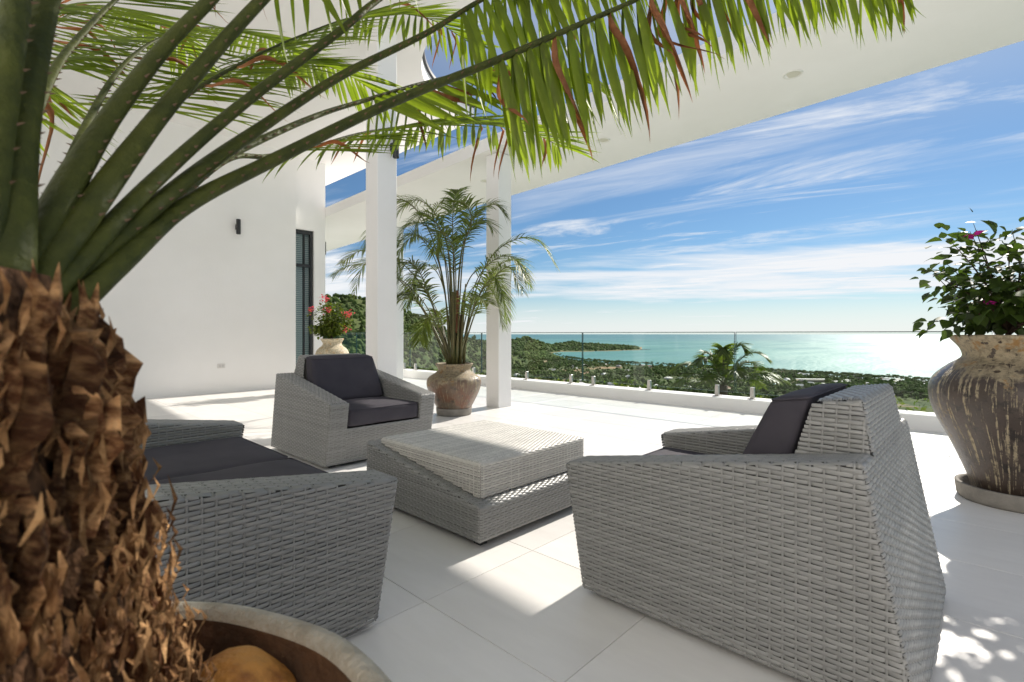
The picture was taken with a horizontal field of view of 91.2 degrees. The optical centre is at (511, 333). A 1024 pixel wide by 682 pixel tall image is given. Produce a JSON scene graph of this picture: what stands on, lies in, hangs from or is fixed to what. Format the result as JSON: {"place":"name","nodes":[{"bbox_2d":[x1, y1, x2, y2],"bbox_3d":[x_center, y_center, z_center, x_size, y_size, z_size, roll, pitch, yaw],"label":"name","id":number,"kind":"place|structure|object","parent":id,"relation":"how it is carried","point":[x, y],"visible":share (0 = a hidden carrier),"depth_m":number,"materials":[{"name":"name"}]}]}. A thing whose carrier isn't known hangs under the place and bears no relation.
{"place":"outdoors","nodes":[
{"label":"outdoors","id":0,"kind":"place"},
{"bbox_2d":[134,377,1023,681],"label":"terrace floor","id":1,"kind":"structure","parent":0,"point":[520,605],"depth_m":2.15,"materials":[{"name":"tile"}]},
{"bbox_2d":[139,419,397,636],"bbox_3d":[-1.635,0.652,2.045,1.883,0.896,1.512,0,0,44],"label":"sofa","id":2,"kind":"object","parent":1,"relation":"on","point":[256,525],"visible":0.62,"depth_m":1.71,"materials":[{"name":"grey wicker"}]},
{"bbox_2d":[171,601,391,681],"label":"cement planter","id":3,"kind":"object","parent":1,"relation":"on","point":[302,651],"visible":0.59,"depth_m":0.83,"materials":[{"name":"concrete"}]},
{"bbox_2d":[195,645,296,681],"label":"stone","id":4,"kind":"object","parent":3,"relation":"in","point":[247,663],"visible":0.86,"depth_m":0.77,"materials":[{"name":"brown stone"}]},
{"bbox_2d":[0,0,925,681],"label":"spiny palm","id":5,"kind":"object","parent":3,"relation":"in","point":[86,588],"visible":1,"depth_m":0.74,"materials":[{"name":"green plant"}]},
{"bbox_2d":[315,338,348,354],"bbox_3d":[-3.446,0.596,9.600,0.614,1.008,0.614,0,0,44],"label":"glazed jar","id":6,"kind":"object","parent":1,"relation":"on","point":[332,346],"visible":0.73,"depth_m":9.42,"materials":[{"name":"beige ceramic"}]},
{"bbox_2d":[306,294,355,339],"bbox_3d":[-3.450,-0.274,9.549,0.894,0.930,0.875,0,0,44],"label":"flowering shrub","id":7,"kind":"object","parent":6,"relation":"in","point":[329,328],"visible":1,"depth_m":9.48,"materials":[{"name":"green plant"}]},
{"bbox_2d":[271,353,434,467],"bbox_3d":[-1.513,0.652,4.752,1.212,0.896,1.058,0,0,44],"label":"armchair","id":8,"kind":"object","parent":1,"relation":"on","point":[331,410],"visible":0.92,"depth_m":4.49,"materials":[{"name":"grey wicker"}]},
{"bbox_2d":[427,362,480,416],"bbox_3d":[-0.792,0.750,6.854,0.742,0.697,0.742,0,0,44],"label":"glazed jar","id":9,"kind":"object","parent":1,"relation":"on","point":[455,388],"visible":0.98,"depth_m":6.61,"materials":[{"name":"brown ceramic"}]},
{"bbox_2d":[328,186,559,363],"bbox_3d":[-1.197,-0.797,7.049,3.607,2.522,2.024,0,0,28],"label":"slender palm","id":10,"kind":"object","parent":9,"relation":"in","point":[454,320],"visible":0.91,"depth_m":6.68,"materials":[{"name":"plant"}]},
{"bbox_2d":[366,420,583,545],"bbox_3d":[-0.195,0.886,3.284,1.108,0.428,1.068,0,0,44],"label":"coffee table","id":11,"kind":"object","parent":1,"relation":"on","point":[481,482],"visible":0.96,"depth_m":2.89,"materials":[{"name":"grey wicker"}]},
{"bbox_2d":[39,0,1023,407],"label":"villa","id":12,"kind":"object","parent":1,"relation":"on","point":[193,300],"visible":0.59,"depth_m":7.86,"materials":[{"name":"white paint"}]},
{"bbox_2d":[217,364,224,367],"bbox_3d":[-5.405,0.600,9.314,0.015,0.084,0.130,0,0,44],"label":"wall socket","id":13,"kind":"object","parent":12,"relation":"attached to","point":[220,365],"depth_m":9.31,"materials":[{"name":"white plastic"}]},
{"bbox_2d":[235,219,240,233],"bbox_3d":[-5.179,-2.020,9.472,0.123,0.280,0.076,0,0,44],"label":"wall lamp","id":14,"kind":"object","parent":12,"relation":"attached to","point":[238,226],"visible":1,"depth_m":9.42,"materials":[{"name":"metal"}]},
{"bbox_2d":[296,229,312,362],"bbox_3d":[-4.486,-0.560,10.691,0.160,3.276,0.416,0,0,44],"label":"slit window","id":15,"kind":"structure","parent":12,"relation":"in","point":[304,239],"depth_m":10.74,"materials":[{"name":"glass"}]},
{"bbox_2d":[390,140,398,158],"bbox_3d":[-1.417,-2.260,6.056,0.123,0.280,0.076,0,0,44],"label":"wall lamp","id":16,"kind":"object","parent":12,"relation":"attached to","point":[396,153],"visible":0.45,"depth_m":6.01,"materials":[{"name":"metal"}]},
{"bbox_2d":[596,138,609,142],"bbox_3d":[1.289,-2.735,7.095,0.200,0.007,0.200,0,0,44],"label":"downlight","id":17,"kind":"object","parent":12,"relation":"attached to","point":[603,140],"visible":0.97,"depth_m":7.10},
{"bbox_2d":[782,70,802,78],"bbox_3d":[3.038,-2.803,5.423,0.200,0.007,0.200,0,0,44],"label":"downlight","id":18,"kind":"object","parent":12,"relation":"attached to","point":[792,74],"visible":1,"depth_m":5.42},
{"bbox_2d":[403,369,945,432],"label":"kerb","id":19,"kind":"structure","parent":1,"relation":"on","point":[921,420],"depth_m":7.90,"materials":[{"name":"white paint"}]},
{"bbox_2d":[356,331,994,407],"bbox_3d":[1.291,0.450,9.168,21.664,0.956,0.110,0,0,44],"label":"glass balustrade","id":20,"kind":"object","parent":19,"relation":"on","point":[752,391],"visible":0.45,"depth_m":8.41,"materials":[{"name":"glass"}]},
{"bbox_2d":[417,366,931,411],"bbox_3d":[1.082,1.207,10.543,21.077,0.939,1.346,0,0,44],"label":"hedge","id":21,"kind":"object","parent":1,"relation":"on","point":[898,399],"visible":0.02,"depth_m":8.67,"materials":[{"name":"green plant"}]},
{"bbox_2d":[566,383,945,681],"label":"armchair","id":22,"kind":"object","parent":1,"relation":"on","point":[792,532],"visible":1,"depth_m":1.67,"materials":[{"name":"grey wicker"}]},
{"bbox_2d":[928,335,1023,513],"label":"glazed jar","id":23,"kind":"object","parent":1,"relation":"on","point":[976,393],"visible":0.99,"depth_m":3.15,"materials":[{"name":"ceramic"}]},
{"bbox_2d":[910,209,1023,341],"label":"leafy shrub","id":24,"kind":"object","parent":23,"relation":"in","point":[996,306],"visible":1,"depth_m":3.25,"materials":[{"name":"green plant"}]},
{"bbox_2d":[325,298,933,411],"bbox_3d":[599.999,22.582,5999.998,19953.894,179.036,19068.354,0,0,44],"label":"terrain","id":25,"kind":"structure","parent":0,"point":[909,402],"depth_m":1073.45,"materials":[{"name":"green plant"}]},
{"bbox_2d":[325,293,522,374],"bbox_3d":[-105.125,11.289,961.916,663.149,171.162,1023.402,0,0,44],"label":"hillside forest","id":26,"kind":"object","parent":25,"relation":"on","point":[357,314],"visible":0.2,"depth_m":827.45,"materials":[{"name":"green plant"}]},
{"bbox_2d":[482,336,639,360],"bbox_3d":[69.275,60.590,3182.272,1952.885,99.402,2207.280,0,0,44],"label":"headland forest","id":27,"kind":"object","parent":25,"relation":"on","point":[527,350],"visible":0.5,"depth_m":2938.84,"materials":[{"name":"green plant"}]},
{"bbox_2d":[471,334,928,399],"bbox_3d":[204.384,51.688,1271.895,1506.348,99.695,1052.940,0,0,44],"label":"coastal woodland","id":28,"kind":"object","parent":25,"relation":"on","point":[553,375],"visible":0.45,"depth_m":1091.40,"materials":[{"name":"green plant"}]},
{"bbox_2d":[472,338,929,397],"bbox_3d":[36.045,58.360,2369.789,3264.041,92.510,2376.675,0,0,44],"label":"coconut grove","id":29,"kind":"object","parent":25,"relation":"on","point":[860,376],"visible":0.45,"depth_m":1143.93,"materials":[{"name":"green plant"}]},
{"bbox_2d":[665,342,792,394],"bbox_3d":[5.932,3.080,13.751,3.282,5.739,2.202,0,0,2],"label":"fan palm","id":30,"kind":"object","parent":25,"relation":"on","point":[721,358],"visible":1,"depth_m":13.73,"materials":[{"name":"plant"}]},
{"bbox_2d":[795,378,824,381],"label":"house","id":31,"kind":"structure","parent":25,"relation":"on","point":[812,380],"depth_m":1053.52,"materials":[{"name":"white"}]},
{"bbox_2d":[325,0,1023,334],"label":"sky","id":32,"kind":"structure","parent":0,"point":[818,218],"materials":[{"name":"blue"}]},
{"bbox_2d":[463,334,986,380],"bbox_3d":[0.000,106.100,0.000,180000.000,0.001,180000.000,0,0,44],"label":"sea","id":33,"kind":"structure","parent":0,"point":[923,355],"depth_m":3161.64,"materials":[{"name":"liquid"}]}
]}

